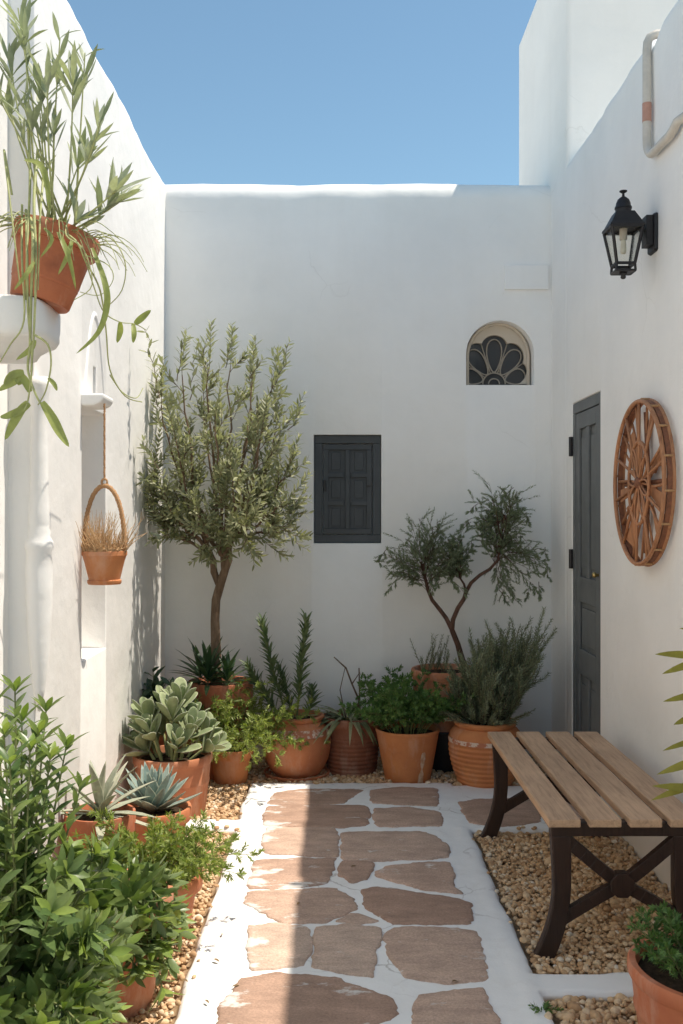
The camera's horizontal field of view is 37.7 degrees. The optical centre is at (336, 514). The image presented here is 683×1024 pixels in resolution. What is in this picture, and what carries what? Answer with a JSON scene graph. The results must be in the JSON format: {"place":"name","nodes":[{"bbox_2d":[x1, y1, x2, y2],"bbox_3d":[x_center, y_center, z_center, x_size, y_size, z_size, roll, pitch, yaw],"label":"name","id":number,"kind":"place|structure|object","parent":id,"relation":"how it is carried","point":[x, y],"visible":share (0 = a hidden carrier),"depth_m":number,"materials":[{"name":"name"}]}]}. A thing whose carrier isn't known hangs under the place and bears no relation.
{"place":"outdoors","nodes":[
{"label":"outdoors","id":0,"kind":"place"},
{"bbox_2d":[67,0,536,185],"label":"sky","id":1,"kind":"structure","parent":0,"point":[261,92],"materials":[{"name":"blue"}]},
{"bbox_2d":[137,774,669,1023],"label":"path","id":2,"kind":"structure","parent":0,"point":[406,919],"depth_m":3.68,"materials":[{"name":"brown stone"}]},
{"bbox_2d":[113,780,253,1023],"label":"gravel","id":3,"kind":"structure","parent":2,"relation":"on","point":[217,799],"depth_m":3.83,"materials":[{"name":"beige gravel"}]},
{"bbox_2d":[0,673,144,1023],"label":"potted laurel shrub","id":4,"kind":"object","parent":3,"relation":"on","point":[46,977],"visible":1,"depth_m":2.41,"materials":[{"name":"green plant"}]},
{"bbox_2d":[59,754,155,850],"bbox_3d":[-0.924,1.243,3.913,0.530,0.585,0.513,0,0,0],"label":"potted agave","id":5,"kind":"object","parent":3,"relation":"on","point":[125,812],"visible":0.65,"depth_m":3.90,"materials":[{"name":"green plant"}]},
{"bbox_2d":[42,833,196,1020],"bbox_3d":[-0.739,1.278,3.086,0.587,0.513,0.634,0,0,0],"label":"potted laurel shrub","id":6,"kind":"object","parent":3,"relation":"on","point":[147,892],"visible":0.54,"depth_m":2.99,"materials":[{"name":"green plant"}]},
{"bbox_2d":[114,761,201,853],"bbox_3d":[-0.796,1.309,4.360,0.421,0.452,0.375,0,0,0],"label":"potted agave","id":7,"kind":"object","parent":3,"relation":"on","point":[160,801],"visible":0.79,"depth_m":4.33,"materials":[{"name":"plant"}]},
{"bbox_2d":[67,806,264,950],"bbox_3d":[-0.636,1.298,3.613,0.747,0.474,0.690,0,0,0],"label":"potted feathery herb","id":8,"kind":"object","parent":3,"relation":"on","point":[191,865],"visible":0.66,"depth_m":3.58,"materials":[{"name":"plant"}]},
{"bbox_2d":[122,677,231,818],"bbox_3d":[-0.821,1.186,5.084,0.570,0.698,0.503,0,0,0],"label":"potted felt succulent","id":9,"kind":"object","parent":3,"relation":"on","point":[150,722],"visible":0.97,"depth_m":5.00,"materials":[{"name":"green plant"}]},
{"bbox_2d":[136,318,314,780],"bbox_3d":[-0.605,0.194,5.679,0.982,2.682,1.088,0,0,0],"label":"potted olive tree","id":10,"kind":"object","parent":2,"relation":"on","point":[248,505],"visible":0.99,"depth_m":5.61,"materials":[{"name":"green plant"}]},
{"bbox_2d":[208,755,546,790],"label":"gravel","id":11,"kind":"structure","parent":2,"relation":"on","point":[256,774],"depth_m":5.72,"materials":[{"name":"beige gravel"}]},
{"bbox_2d":[141,666,198,745],"bbox_3d":[-0.950,1.185,5.596,0.410,0.700,0.478,0,0,0],"label":"potted dark leaf plant","id":12,"kind":"object","parent":11,"relation":"on","point":[150,685],"visible":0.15,"depth_m":5.55,"materials":[{"name":"green plant"}]},
{"bbox_2d":[160,673,330,785],"bbox_3d":[-0.557,1.216,5.689,1.049,0.639,1.125,0,0,0],"label":"potted feathery herb","id":13,"kind":"object","parent":11,"relation":"on","point":[230,767],"visible":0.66,"depth_m":5.56,"materials":[{"name":"green plant"}]},
{"bbox_2d":[238,608,330,782],"bbox_3d":[-0.298,1.027,5.830,0.527,0.995,0.402,0,0,0],"label":"potted spurge","id":14,"kind":"object","parent":11,"relation":"on","point":[306,762],"visible":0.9,"depth_m":5.72,"materials":[{"name":"plant"}]},
{"bbox_2d":[299,657,393,777],"bbox_3d":[0.069,1.180,5.882,0.811,0.700,0.729,0,0,0],"label":"potted striped plant","id":15,"kind":"object","parent":11,"relation":"on","point":[354,749],"visible":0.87,"depth_m":5.78,"materials":[{"name":"green plant"}]},
{"bbox_2d":[337,664,476,782],"bbox_3d":[0.425,1.194,5.722,0.852,0.672,0.768,0,0,0],"label":"potted parsley","id":16,"kind":"object","parent":11,"relation":"on","point":[407,747],"visible":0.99,"depth_m":5.60,"materials":[{"name":"green plant"}]},
{"bbox_2d":[432,732,453,772],"bbox_3d":[0.655,1.404,6.020,0.340,0.262,0.340,0,0,0],"label":"plant stand","id":17,"kind":"object","parent":11,"relation":"on","point":[442,761],"visible":0.2,"depth_m":5.87,"materials":[{"name":"black metal"}]},
{"bbox_2d":[373,470,551,731],"bbox_3d":[0.750,0.497,5.999,1.080,1.552,0.461,0,0,0],"label":"potted tamarisk","id":18,"kind":"object","parent":17,"relation":"on","point":[453,564],"visible":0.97,"depth_m":5.93,"materials":[{"name":"plant"}]},
{"bbox_2d":[439,607,556,787],"bbox_3d":[0.918,1.027,5.649,0.790,1.006,0.731,0,0,0],"label":"potted rosemary","id":19,"kind":"object","parent":11,"relation":"on","point":[500,692],"visible":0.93,"depth_m":5.50,"materials":[{"name":"green plant"}]},
{"bbox_2d":[472,825,673,973],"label":"gravel","id":20,"kind":"structure","parent":0,"point":[614,926],"depth_m":3.92,"materials":[{"name":"beige gravel"}]},
{"bbox_2d":[479,732,682,963],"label":"wooden bench","id":21,"kind":"object","parent":20,"relation":"on","point":[558,787],"visible":0.97,"depth_m":3.55,"materials":[{"name":"brown wood"}]},
{"bbox_2d":[544,993,637,1023],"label":"gravel","id":22,"kind":"structure","parent":0,"point":[591,1012],"depth_m":3.03,"materials":[{"name":"beige gravel"}]},
{"bbox_2d":[528,1001,563,1013],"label":"weed","id":23,"kind":"object","parent":22,"relation":"on","point":[547,1004],"visible":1,"depth_m":3.02,"materials":[{"name":"green plant"}]},
{"bbox_2d":[626,628,682,1023],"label":"potted feathery herb","id":24,"kind":"object","parent":22,"relation":"on","point":[655,963],"visible":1,"depth_m":2.76,"materials":[{"name":"green plant"}]},
{"bbox_2d":[519,0,677,759],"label":"neighbouring house","id":25,"kind":"structure","parent":0,"point":[578,59],"depth_m":5.98,"materials":[{"name":"paint"}]},
{"label":"ground","id":26,"kind":"structure","parent":0,"visible":0},
{"bbox_2d":[0,0,60,809],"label":"courtyard wall","id":27,"kind":"structure","parent":26,"relation":"on","point":[39,546],"depth_m":3.52,"materials":[{"name":"paint"}]},
{"bbox_2d":[0,0,150,446],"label":"shelf plant","id":28,"kind":"object","parent":27,"relation":"on","point":[54,258],"visible":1,"depth_m":3.18,"materials":[{"name":"green plant"}]},
{"bbox_2d":[8,0,165,883],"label":"courtyard wall","id":29,"kind":"structure","parent":26,"relation":"on","point":[107,647],"depth_m":4.52,"materials":[{"name":"paint"}]},
{"bbox_2d":[76,403,145,584],"bbox_3d":[-1.010,-0.091,4.285,0.353,0.772,0.365,0,0,-41],"label":"hanging basket","id":30,"kind":"object","parent":29,"relation":"hanging from","point":[104,559],"visible":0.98,"depth_m":4.22,"materials":[{"name":"orange ceramic"}]},
{"bbox_2d":[165,184,550,760],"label":"courtyard wall","id":31,"kind":"structure","parent":26,"relation":"on","point":[412,322],"depth_m":6.26,"materials":[{"name":"paint"}]},
{"bbox_2d":[314,435,380,542],"bbox_3d":[0.066,-0.162,6.302,0.418,0.675,0.040,0,0,0],"label":"shutter window","id":32,"kind":"structure","parent":31,"relation":"in","point":[347,459],"depth_m":6.29,"materials":[{"name":"wood"}]},
{"bbox_2d":[466,323,529,384],"bbox_3d":[1.020,-1.019,6.369,0.416,0.406,0.062,0,0,0],"label":"arched window","id":33,"kind":"structure","parent":31,"relation":"in","point":[497,353],"depth_m":6.39,"materials":[{"name":"black glass"}]},
{"bbox_2d":[566,0,682,891],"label":"courtyard wall","id":34,"kind":"structure","parent":26,"relation":"on","point":[624,351],"depth_m":4.63,"materials":[{"name":"paint"}]},
{"bbox_2d":[576,405,598,794],"bbox_3d":[1.350,0.462,5.390,0.068,2.060,0.504,0,0,0],"label":"door","id":35,"kind":"structure","parent":34,"relation":"in","point":[587,422],"depth_m":5.38,"materials":[{"name":"grey wood"}]},
{"bbox_2d":[602,190,657,278],"bbox_3d":[1.237,-1.182,4.220,0.204,0.374,0.145,0,0,0],"label":"wall lantern","id":36,"kind":"object","parent":34,"relation":"attached to","point":[627,231],"depth_m":4.18,"materials":[{"name":"metal"}]},
{"bbox_2d":[613,398,675,566],"bbox_3d":[1.299,-0.137,4.250,0.067,0.714,0.714,0,0,0],"label":"wheel ornament","id":37,"kind":"object","parent":34,"relation":"attached to","point":[636,447],"visible":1,"depth_m":4.20,"materials":[{"name":"wood"}]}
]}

